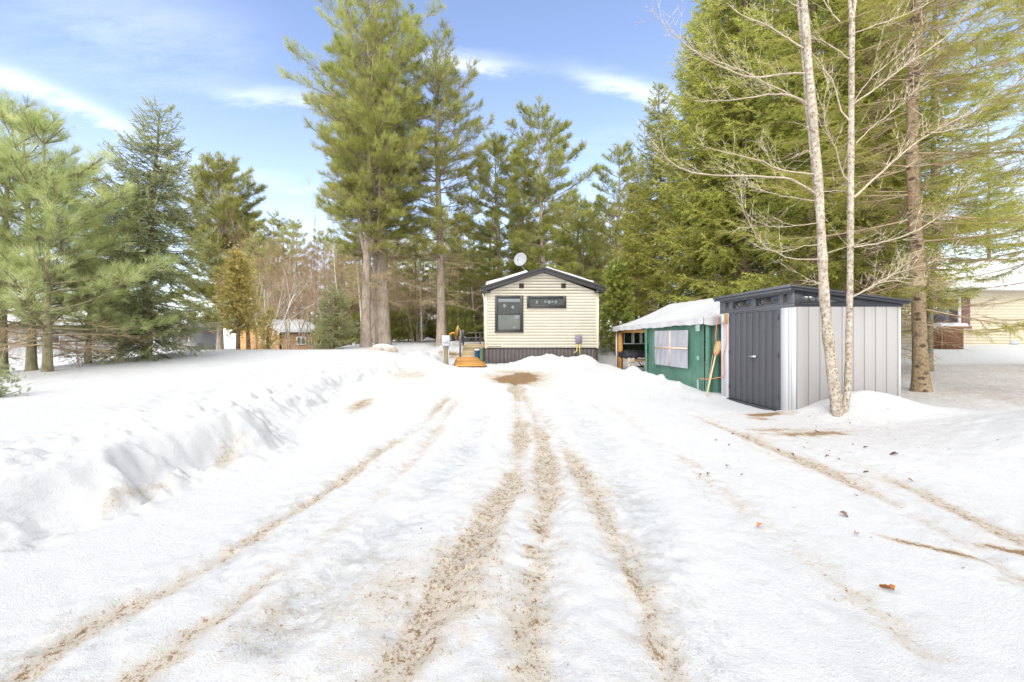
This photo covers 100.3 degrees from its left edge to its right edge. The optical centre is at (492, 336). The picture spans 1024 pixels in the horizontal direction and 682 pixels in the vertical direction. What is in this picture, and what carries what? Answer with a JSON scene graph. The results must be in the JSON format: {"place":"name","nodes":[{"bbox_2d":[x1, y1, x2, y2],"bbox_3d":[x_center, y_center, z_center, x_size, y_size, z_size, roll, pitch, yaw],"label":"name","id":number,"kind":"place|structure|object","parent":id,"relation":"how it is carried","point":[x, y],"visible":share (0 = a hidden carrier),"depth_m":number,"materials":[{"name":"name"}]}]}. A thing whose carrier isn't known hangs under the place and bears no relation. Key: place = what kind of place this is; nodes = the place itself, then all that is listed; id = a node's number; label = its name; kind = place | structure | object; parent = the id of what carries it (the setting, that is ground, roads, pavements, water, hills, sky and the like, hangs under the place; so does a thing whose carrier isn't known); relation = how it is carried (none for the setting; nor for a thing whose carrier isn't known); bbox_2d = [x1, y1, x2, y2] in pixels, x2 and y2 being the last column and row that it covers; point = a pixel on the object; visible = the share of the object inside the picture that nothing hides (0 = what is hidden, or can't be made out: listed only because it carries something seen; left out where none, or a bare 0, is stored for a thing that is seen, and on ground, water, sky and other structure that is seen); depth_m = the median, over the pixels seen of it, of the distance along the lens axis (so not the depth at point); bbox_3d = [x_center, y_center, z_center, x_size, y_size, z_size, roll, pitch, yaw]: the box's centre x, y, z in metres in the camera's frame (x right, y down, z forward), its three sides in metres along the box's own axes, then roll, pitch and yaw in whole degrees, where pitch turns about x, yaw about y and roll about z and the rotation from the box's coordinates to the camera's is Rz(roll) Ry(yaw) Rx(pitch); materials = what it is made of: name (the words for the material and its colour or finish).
{"place":"outdoors","nodes":[
{"label":"outdoors","id":0,"kind":"place"},
{"bbox_2d":[0,336,1023,681],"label":"ground","id":1,"kind":"structure","parent":0,"point":[410,510],"depth_m":3.26,"materials":[{"name":"snow"}]},
{"bbox_2d":[0,356,46,396],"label":"juniper shrub","id":2,"kind":"object","parent":1,"relation":"on","point":[5,375],"visible":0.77,"depth_m":6.82,"materials":[{"name":"green plant"}]},
{"bbox_2d":[0,186,93,369],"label":"young pine","id":3,"kind":"object","parent":1,"relation":"on","point":[16,358],"visible":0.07,"depth_m":12.41,"materials":[{"name":"green plant"}]},
{"bbox_2d":[41,311,110,366],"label":"bare shrub","id":4,"kind":"object","parent":1,"relation":"on","point":[77,354],"visible":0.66,"depth_m":10.95,"materials":[{"name":"brown plant"}]},
{"bbox_2d":[0,91,153,371],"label":"young pine","id":5,"kind":"object","parent":1,"relation":"on","point":[31,361],"visible":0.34,"depth_m":10.61,"materials":[{"name":"green plant"}]},
{"bbox_2d":[0,85,160,373],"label":"young pine","id":6,"kind":"object","parent":1,"relation":"on","point":[6,226],"visible":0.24,"depth_m":11.14,"materials":[{"name":"green plant"}]},
{"bbox_2d":[7,299,163,352],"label":"neighbour house","id":7,"kind":"structure","parent":1,"relation":"on","point":[39,338],"depth_m":34.00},
{"bbox_2d":[0,98,180,371],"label":"young pine","id":8,"kind":"object","parent":1,"relation":"on","point":[45,309],"visible":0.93,"depth_m":9.71,"materials":[{"name":"green plant"}]},
{"bbox_2d":[6,234,185,367],"bbox_3d":[-11.855,-1.027,12.126,4.335,4.027,4.999,0,0,-5],"label":"young pine","id":9,"kind":"object","parent":1,"relation":"on","point":[94,316],"visible":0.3,"depth_m":11.31,"materials":[{"name":"green plant"}]},
{"bbox_2d":[76,177,184,357],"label":"white pine","id":10,"kind":"object","parent":1,"relation":"on","point":[97,189],"visible":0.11,"depth_m":19.43,"materials":[{"name":"green plant"}]},
{"bbox_2d":[53,94,236,364],"bbox_3d":[-10.524,-3.067,13.011,4.591,8.540,4.257,0,0,27],"label":"spruce tree","id":11,"kind":"object","parent":1,"relation":"on","point":[146,296],"visible":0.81,"depth_m":12.77,"materials":[{"name":"green plant"}]},
{"bbox_2d":[152,318,216,351],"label":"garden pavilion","id":12,"kind":"structure","parent":1,"relation":"on","point":[205,339],"depth_m":37.50,"materials":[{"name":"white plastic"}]},
{"bbox_2d":[159,149,277,349],"bbox_3d":[-21.773,-6.511,33.984,8.756,16.494,9.085,0,0,-17],"label":"white pine","id":13,"kind":"object","parent":1,"relation":"on","point":[229,200],"visible":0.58,"depth_m":32.93,"materials":[{"name":"green plant"}]},
{"bbox_2d":[190,201,282,333],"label":"white pine","id":14,"kind":"object","parent":1,"relation":"on","point":[236,229],"visible":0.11,"depth_m":35.66,"materials":[{"name":"green plant"}]},
{"bbox_2d":[201,242,278,349],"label":"cedar tree","id":15,"kind":"object","parent":1,"relation":"on","point":[238,283],"visible":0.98,"depth_m":16.45,"materials":[{"name":"plant"}]},
{"bbox_2d":[237,217,279,314],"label":"forest pine","id":16,"kind":"object","parent":1,"relation":"on","point":[252,222],"visible":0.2,"depth_m":32.80,"materials":[{"name":"green plant"}]},
{"bbox_2d":[241,230,275,319],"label":"forest pine","id":17,"kind":"object","parent":1,"relation":"on","point":[256,239],"visible":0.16,"depth_m":32.06,"materials":[{"name":"green plant"}]},
{"bbox_2d":[240,245,277,348],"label":"forest pine","id":18,"kind":"object","parent":1,"relation":"on","point":[257,248],"visible":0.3,"depth_m":28.49,"materials":[{"name":"green plant"}]},
{"bbox_2d":[197,209,327,319],"bbox_3d":[-16.652,-3.741,32.398,9.912,10.942,10.520,0,0,-28],"label":"bare shrub","id":19,"kind":"object","parent":1,"relation":"on","point":[271,273],"visible":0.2,"depth_m":31.58,"materials":[{"name":"brown plant"}]},
{"bbox_2d":[224,250,317,348],"bbox_3d":[-11.645,-1.845,23.266,4.538,6.159,4.612,0,0,-17],"label":"bare shrub","id":20,"kind":"object","parent":1,"relation":"on","point":[278,283],"visible":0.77,"depth_m":23.21,"materials":[{"name":"brown plant"}]},
{"bbox_2d":[256,231,286,319],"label":"forest pine","id":21,"kind":"object","parent":1,"relation":"on","point":[271,240],"visible":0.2,"depth_m":30.64,"materials":[{"name":"green plant"}]},
{"bbox_2d":[249,304,294,348],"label":"cedar shrub","id":22,"kind":"object","parent":1,"relation":"on","point":[267,339],"visible":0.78,"depth_m":18.01,"materials":[{"name":"yellow plant"}]},
{"bbox_2d":[229,319,320,349],"bbox_3d":[-14.845,0.187,29.821,6.552,2.783,1.853,0,0,10],"label":"wooden cabin","id":23,"kind":"object","parent":1,"relation":"on","point":[294,330],"visible":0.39,"depth_m":29.39,"materials":[{"name":"brown wood"}]},
{"bbox_2d":[258,209,292,315],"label":"forest pine","id":24,"kind":"object","parent":1,"relation":"on","point":[269,222],"visible":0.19,"depth_m":40.61,"materials":[{"name":"green plant"}]},
{"bbox_2d":[260,217,295,318],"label":"forest pine","id":25,"kind":"object","parent":1,"relation":"on","point":[278,225],"visible":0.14,"depth_m":36.26,"materials":[{"name":"green plant"}]},
{"bbox_2d":[208,227,352,349],"bbox_3d":[-12.916,-3.199,27.595,8.766,9.118,8.260,0,0,14],"label":"bare shrub","id":26,"kind":"object","parent":1,"relation":"on","point":[283,300],"visible":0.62,"depth_m":26.62,"materials":[{"name":"brown plant"}]},
{"bbox_2d":[271,217,308,311],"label":"forest pine","id":27,"kind":"object","parent":1,"relation":"on","point":[293,221],"visible":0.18,"depth_m":47.81,"materials":[{"name":"green plant"}]},
{"bbox_2d":[210,175,371,321],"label":"bare trees","id":28,"kind":"object","parent":1,"relation":"on","point":[309,261],"visible":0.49,"depth_m":29.31,"materials":[{"name":"brown plant"}]},
{"bbox_2d":[283,245,311,319],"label":"forest pine","id":29,"kind":"object","parent":1,"relation":"on","point":[294,249],"visible":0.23,"depth_m":37.07,"materials":[{"name":"green plant"}]},
{"bbox_2d":[281,220,318,318],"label":"forest pine","id":30,"kind":"object","parent":1,"relation":"on","point":[294,224],"visible":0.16,"depth_m":44.46,"materials":[{"name":"green plant"}]},
{"bbox_2d":[260,263,362,348],"bbox_3d":[-9.681,-1.943,24.082,5.507,6.079,5.844,0,0,16],"label":"bare shrub","id":31,"kind":"object","parent":1,"relation":"on","point":[307,316],"visible":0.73,"depth_m":23.80,"materials":[{"name":"brown plant"}]},
{"bbox_2d":[300,228,333,316],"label":"forest pine","id":32,"kind":"object","parent":1,"relation":"on","point":[319,239],"visible":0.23,"depth_m":44.49,"materials":[{"name":"green plant"}]},
{"bbox_2d":[282,241,354,347],"bbox_3d":[-10.620,-2.458,27.415,5.304,7.083,5.219,0,0,29],"label":"bare shrub","id":33,"kind":"object","parent":1,"relation":"on","point":[331,280],"visible":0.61,"depth_m":26.83,"materials":[{"name":"brown plant"}]},
{"bbox_2d":[309,281,361,349],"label":"young spruce","id":34,"kind":"object","parent":1,"relation":"on","point":[330,336],"visible":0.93,"depth_m":18.75,"materials":[{"name":"green plant"}]},
{"bbox_2d":[313,292,360,345],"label":"evergreen","id":35,"kind":"object","parent":1,"relation":"on","point":[356,315],"visible":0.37,"depth_m":24.87,"materials":[{"name":"green plant"}]},
{"bbox_2d":[267,228,409,346],"bbox_3d":[-9.764,-3.997,30.140,9.362,10.334,9.935,0,0,16],"label":"bare shrub","id":36,"kind":"object","parent":1,"relation":"on","point":[330,275],"visible":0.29,"depth_m":29.22,"materials":[{"name":"brown plant"}]},
{"bbox_2d":[343,240,371,343],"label":"forest pine","id":37,"kind":"object","parent":1,"relation":"on","point":[358,309],"visible":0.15,"depth_m":28.16,"materials":[{"name":"green plant"}]},
{"bbox_2d":[273,0,463,344],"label":"white pine","id":38,"kind":"object","parent":1,"relation":"on","point":[383,331],"visible":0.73,"depth_m":19.61,"materials":[{"name":"green plant"}]},
{"bbox_2d":[306,20,433,346],"bbox_3d":[-5.700,-6.842,20.245,5.668,15.141,5.440,0,0,-10],"label":"white pine","id":39,"kind":"object","parent":1,"relation":"on","point":[368,238],"visible":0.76,"depth_m":19.37,"materials":[{"name":"green plant"}]},
{"bbox_2d":[300,21,446,342],"bbox_3d":[-6.744,-8.437,23.264,7.316,18.316,6.715,0,0,-43],"label":"white pine","id":40,"kind":"object","parent":1,"relation":"on","point":[374,271],"visible":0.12,"depth_m":22.63,"materials":[{"name":"green plant"}]},
{"bbox_2d":[370,344,397,351],"bbox_3d":[-4.726,0.499,18.121,1.177,0.377,0.865,0,0,18],"label":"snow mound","id":41,"kind":"object","parent":1,"relation":"on","point":[386,347],"visible":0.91,"depth_m":18.01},
{"bbox_2d":[345,261,448,339],"bbox_3d":[-6.688,-3.372,31.529,7.598,7.902,7.159,0,0,31],"label":"bare shrub","id":42,"kind":"object","parent":1,"relation":"on","point":[404,285],"visible":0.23,"depth_m":30.65,"materials":[{"name":"brown plant"}]},
{"bbox_2d":[388,239,410,339],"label":"forest pine","id":43,"kind":"object","parent":1,"relation":"on","point":[397,280],"visible":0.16,"depth_m":31.19,"materials":[{"name":"green plant"}]},
{"bbox_2d":[390,309,414,341],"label":"evergreen","id":44,"kind":"object","parent":1,"relation":"on","point":[407,324],"visible":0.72,"depth_m":25.27,"materials":[{"name":"green plant"}]},
{"bbox_2d":[389,297,415,337],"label":"evergreen","id":45,"kind":"object","parent":1,"relation":"on","point":[392,317],"visible":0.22,"depth_m":25.18,"materials":[{"name":"green plant"}]},
{"bbox_2d":[396,233,430,340],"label":"forest pine","id":46,"kind":"object","parent":1,"relation":"on","point":[426,277],"visible":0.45,"depth_m":27.73,"materials":[{"name":"green plant"}]},
{"bbox_2d":[388,268,448,341],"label":"bare shrub","id":47,"kind":"object","parent":1,"relation":"on","point":[411,298],"visible":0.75,"depth_m":24.80,"materials":[{"name":"brown plant"}]},
{"bbox_2d":[409,315,427,341],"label":"evergreen","id":48,"kind":"object","parent":1,"relation":"on","point":[419,334],"visible":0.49,"depth_m":26.80,"materials":[{"name":"green plant"}]},
{"bbox_2d":[407,224,436,315],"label":"forest pine","id":49,"kind":"object","parent":1,"relation":"on","point":[422,274],"visible":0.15,"depth_m":36.50,"materials":[{"name":"green plant"}]},
{"bbox_2d":[418,304,436,340],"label":"evergreen","id":50,"kind":"object","parent":1,"relation":"on","point":[429,333],"visible":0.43,"depth_m":28.14,"materials":[{"name":"green plant"}]},
{"bbox_2d":[374,17,497,345],"bbox_3d":[-2.489,-7.599,22.309,6.104,16.651,6.651,0,0,21],"label":"white pine","id":51,"kind":"object","parent":1,"relation":"on","point":[437,212],"visible":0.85,"depth_m":21.43,"materials":[{"name":"green plant"}]},
{"bbox_2d":[404,233,482,338],"bbox_3d":[-3.197,-3.910,33.203,8.766,9.118,8.260,0,0,-43],"label":"bare shrub","id":52,"kind":"object","parent":1,"relation":"on","point":[445,280],"visible":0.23,"depth_m":32.49,"materials":[{"name":"brown plant"}]},
{"bbox_2d":[442,335,449,364],"bbox_3d":[-1.581,0.597,14.460,0.284,1.269,0.229,0,0,0],"label":"meter pedestal","id":53,"kind":"object","parent":1,"relation":"on","point":[445,341],"visible":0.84,"depth_m":14.45,"materials":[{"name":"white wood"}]},
{"bbox_2d":[428,238,469,320],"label":"forest pine","id":54,"kind":"object","parent":1,"relation":"on","point":[450,278],"visible":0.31,"depth_m":28.22,"materials":[{"name":"green plant"}]},
{"bbox_2d":[431,226,468,340],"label":"forest pine","id":55,"kind":"object","parent":1,"relation":"on","point":[453,338],"visible":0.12,"depth_m":32.73,"materials":[{"name":"green plant"}]},
{"bbox_2d":[435,284,483,339],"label":"evergreen","id":56,"kind":"object","parent":1,"relation":"on","point":[464,324],"visible":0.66,"depth_m":24.65,"materials":[{"name":"green plant"}]},
{"bbox_2d":[455,227,483,339],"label":"forest pine","id":57,"kind":"object","parent":1,"relation":"on","point":[473,288],"visible":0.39,"depth_m":29.63,"materials":[{"name":"green plant"}]},
{"bbox_2d":[453,357,486,366],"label":"wooden ramp","id":58,"kind":"structure","parent":1,"relation":"on","point":[468,362],"depth_m":15.12,"materials":[{"name":"orange wood"}]},
{"bbox_2d":[459,330,484,360],"bbox_3d":[-0.820,0.450,18.975,1.020,1.440,5.050,0,0,0],"label":"porch","id":59,"kind":"object","parent":1,"relation":"on","point":[467,349],"visible":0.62,"depth_m":17.29,"materials":[{"name":"beige"}]},
{"bbox_2d":[464,310,483,339],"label":"evergreen","id":60,"kind":"object","parent":1,"relation":"on","point":[478,323],"visible":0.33,"depth_m":26.96,"materials":[{"name":"green plant"}]},
{"bbox_2d":[469,206,503,310],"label":"forest pine","id":61,"kind":"object","parent":1,"relation":"on","point":[472,237],"visible":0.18,"depth_m":28.90,"materials":[{"name":"green plant"}]},
{"bbox_2d":[445,130,546,318],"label":"white pine","id":62,"kind":"object","parent":1,"relation":"on","point":[498,145],"visible":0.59,"depth_m":25.20,"materials":[{"name":"green plant"}]},
{"bbox_2d":[474,132,562,279],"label":"white pine","id":63,"kind":"object","parent":1,"relation":"on","point":[487,250],"visible":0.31,"depth_m":26.28,"materials":[{"name":"green plant"}]},
{"bbox_2d":[482,266,605,363],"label":"cottage","id":64,"kind":"structure","parent":1,"relation":"on","point":[541,311],"depth_m":16.00,"materials":[{"name":"beige plastic"}]},
{"bbox_2d":[495,295,523,332],"bbox_3d":[0.620,-0.834,15.961,1.080,1.387,0.078,0,0,0],"label":"window","id":65,"kind":"structure","parent":64,"relation":"in","point":[508,308],"depth_m":15.97,"materials":[{"name":"grey glass"}]},
{"bbox_2d":[514,253,526,269],"bbox_3d":[1.132,-2.879,16.844,0.546,0.913,0.556,0,0,0],"label":"satellite dish","id":66,"kind":"object","parent":64,"relation":"on","point":[520,259],"visible":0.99,"depth_m":17.01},
{"bbox_2d":[527,296,566,307],"bbox_3d":[2.019,-1.279,15.961,1.489,0.458,0.078,0,0,0],"label":"window","id":67,"kind":"structure","parent":64,"relation":"in","point":[532,301],"depth_m":15.94,"materials":[{"name":"grey glass"}]},
{"bbox_2d":[487,93,602,277],"bbox_3d":[3.049,-6.400,24.089,6.070,14.052,6.806,0,0,-24],"label":"white pine","id":68,"kind":"object","parent":1,"relation":"on","point":[547,226],"visible":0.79,"depth_m":23.30,"materials":[{"name":"green plant"}]},
{"bbox_2d":[550,193,612,295],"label":"white pine","id":69,"kind":"object","parent":1,"relation":"on","point":[586,241],"visible":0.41,"depth_m":26.34,"materials":[{"name":"green plant"}]},
{"bbox_2d":[581,209,616,339],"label":"forest pine","id":70,"kind":"object","parent":1,"relation":"on","point":[607,256],"visible":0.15,"depth_m":28.58,"materials":[{"name":"green plant"}]},
{"bbox_2d":[594,205,633,321],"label":"forest pine","id":71,"kind":"object","parent":1,"relation":"on","point":[608,219],"visible":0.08,"depth_m":30.24,"materials":[{"name":"green plant"}]},
{"bbox_2d":[572,138,666,336],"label":"white pine","id":72,"kind":"object","parent":1,"relation":"on","point":[599,199],"visible":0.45,"depth_m":26.38,"materials":[{"name":"green plant"}]},
{"bbox_2d":[597,254,641,354],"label":"cedar tree","id":73,"kind":"object","parent":1,"relation":"on","point":[616,281],"visible":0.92,"depth_m":18.92,"materials":[{"name":"green plant"}]},
{"bbox_2d":[604,155,658,328],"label":"spruce tree","id":74,"kind":"object","parent":1,"relation":"on","point":[629,249],"visible":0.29,"depth_m":22.29,"materials":[{"name":"green plant"}]},
{"bbox_2d":[627,358,647,371],"bbox_3d":[5.219,1.080,15.285,0.942,0.606,0.730,0,0,0],"label":"outdoor table","id":75,"kind":"object","parent":1,"relation":"on","point":[632,360],"visible":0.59,"depth_m":15.00,"materials":[{"name":"wood"}]},
{"bbox_2d":[618,350,647,358],"bbox_3d":[5.101,0.635,15.319,1.007,0.320,0.562,0,0,0],"label":"grill","id":76,"kind":"object","parent":75,"relation":"on","point":[626,354],"visible":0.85,"depth_m":15.11,"materials":[{"name":"black metal"}]},
{"bbox_2d":[612,81,691,316],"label":"spruce tree","id":77,"kind":"object","parent":1,"relation":"on","point":[645,239],"visible":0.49,"depth_m":20.37,"materials":[{"name":"green plant"}]},
{"bbox_2d":[612,298,720,392],"bbox_3d":[6.515,0.223,13.646,3.275,2.754,5.897,0,0,-6],"label":"canopy tent","id":78,"kind":"object","parent":1,"relation":"on","point":[675,335],"visible":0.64,"depth_m":12.04,"materials":[{"name":"green fabric"}]},
{"bbox_2d":[654,330,687,368],"bbox_3d":[5.047,0.343,12.149,0.027,1.015,1.811,0,0,-6],"label":"film window","id":79,"kind":"structure","parent":78,"relation":"in","point":[671,347],"depth_m":12.00,"materials":[{"name":"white plastic"}]},
{"bbox_2d":[630,10,762,326],"bbox_3d":[8.773,-6.484,18.146,5.354,15.393,5.168,0,0,-19],"label":"spruce tree","id":80,"kind":"object","parent":1,"relation":"on","point":[667,216],"visible":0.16,"depth_m":18.14,"materials":[{"name":"green plant"}]},
{"bbox_2d":[706,341,720,396],"bbox_3d":[5.299,0.743,10.274,0.767,1.407,0.195,0,0,-30],"label":"broom","id":81,"kind":"object","parent":1,"relation":"on","point":[717,348],"visible":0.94,"depth_m":10.29,"materials":[{"name":"brown wood"}]},
{"bbox_2d":[647,0,804,303],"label":"spruce tree","id":82,"kind":"object","parent":1,"relation":"on","point":[698,180],"visible":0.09,"depth_m":16.67,"materials":[{"name":"green plant"}]},
{"bbox_2d":[650,0,856,350],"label":"spruce tree","id":83,"kind":"object","parent":1,"relation":"on","point":[708,111],"visible":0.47,"depth_m":14.55,"materials":[{"name":"green plant"}]},
{"bbox_2d":[706,0,862,287],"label":"spruce tree","id":84,"kind":"object","parent":1,"relation":"on","point":[782,53],"visible":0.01,"depth_m":16.80,"materials":[{"name":"green plant"}]},
{"bbox_2d":[713,284,911,410],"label":"storage shed","id":85,"kind":"structure","parent":1,"relation":"on","point":[774,357],"depth_m":7.80,"materials":[{"name":"grey metal"}]},
{"bbox_2d":[729,312,751,403],"bbox_3d":[5.489,0.458,9.453,0.046,1.935,0.874,0,0,0],"label":"door","id":86,"kind":"structure","parent":85,"relation":"in","point":[740,324],"depth_m":9.43,"materials":[{"name":"grey metal"}]},
{"bbox_2d":[732,298,751,309],"bbox_3d":[5.504,-0.713,9.423,0.016,0.210,0.751,0,0,0],"label":"transom window","id":87,"kind":"structure","parent":85,"relation":"in","point":[742,303],"depth_m":9.39,"materials":[{"name":"glass"}]},
{"bbox_2d":[748,310,778,409],"bbox_3d":[5.460,0.458,8.605,0.104,1.935,0.890,0,0,0],"label":"door","id":88,"kind":"structure","parent":85,"relation":"in","point":[765,324],"depth_m":8.56,"materials":[{"name":"grey metal"}]},
{"bbox_2d":[755,294,778,306],"bbox_3d":[5.504,-0.713,8.565,0.016,0.210,0.756,0,0,0],"label":"transom window","id":89,"kind":"structure","parent":85,"relation":"in","point":[769,300],"depth_m":8.54,"materials":[{"name":"glass"}]},
{"bbox_2d":[800,293,845,302],"bbox_3d":[6.060,-0.701,7.788,0.880,0.198,0.011,0,0,0],"label":"side window","id":90,"kind":"structure","parent":85,"relation":"in","point":[804,298],"depth_m":7.78,"materials":[{"name":"glass"}]},
{"bbox_2d":[631,0,1023,416],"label":"forked tree","id":91,"kind":"object","parent":1,"relation":"on","point":[839,406],"visible":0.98,"depth_m":7.12,"materials":[{"name":"beige plant"}]},
{"bbox_2d":[716,0,959,325],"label":"spruce tree","id":92,"kind":"object","parent":1,"relation":"on","point":[813,12],"visible":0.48,"depth_m":11.87,"materials":[{"name":"green plant"}]},
{"bbox_2d":[711,0,1023,391],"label":"spruce tree","id":93,"kind":"object","parent":1,"relation":"on","point":[920,377],"visible":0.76,"depth_m":8.93,"materials":[{"name":"green plant"}]},
{"bbox_2d":[796,0,961,332],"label":"spruce tree","id":94,"kind":"object","parent":1,"relation":"on","point":[877,192],"depth_m":16.24,"materials":[{"name":"green plant"}]},
{"bbox_2d":[759,0,1007,369],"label":"spruce tree","id":95,"kind":"object","parent":1,"relation":"on","point":[869,224],"visible":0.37,"depth_m":10.56,"materials":[{"name":"green plant"}]},
{"bbox_2d":[824,0,1005,340],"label":"spruce tree","id":96,"kind":"object","parent":1,"relation":"on","point":[952,257],"visible":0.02,"depth_m":14.32,"materials":[{"name":"green plant"}]},
{"bbox_2d":[837,0,1023,371],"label":"spruce tree","id":97,"kind":"object","parent":1,"relation":"on","point":[930,317],"visible":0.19,"depth_m":11.17,"materials":[{"name":"green plant"}]},
{"bbox_2d":[859,257,1023,344],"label":"neighbour house","id":98,"kind":"structure","parent":1,"relation":"on","point":[1014,310],"depth_m":18.60,"materials":[{"name":"beige"}]},
{"bbox_2d":[934,297,960,327],"bbox_3d":[19.658,-1.035,18.565,1.395,1.348,0.070,0,0,0],"label":"window","id":99,"kind":"structure","parent":98,"relation":"in","point":[939,317],"depth_m":18.56,"materials":[{"name":"white glass"}]},
{"bbox_2d":[933,323,971,348],"bbox_3d":[18.227,0.105,17.235,1.212,1.308,0.970,0,0,0],"label":"lattice bin","id":100,"kind":"object","parent":1,"relation":"on","point":[957,340],"visible":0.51,"depth_m":16.79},
{"bbox_2d":[923,0,1023,338],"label":"spruce tree","id":101,"kind":"object","parent":1,"relation":"on","point":[985,179],"visible":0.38,"depth_m":12.94,"materials":[{"name":"green plant"}]},
{"bbox_2d":[942,126,1023,258],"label":"spruce tree","id":102,"kind":"object","parent":1,"relation":"on","point":[999,169],"visible":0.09,"depth_m":23.73,"materials":[{"name":"green plant"}]},
{"bbox_2d":[0,0,1023,335],"label":"sky","id":103,"kind":"structure","parent":0,"point":[95,60],"materials":[{"name":"blue"}]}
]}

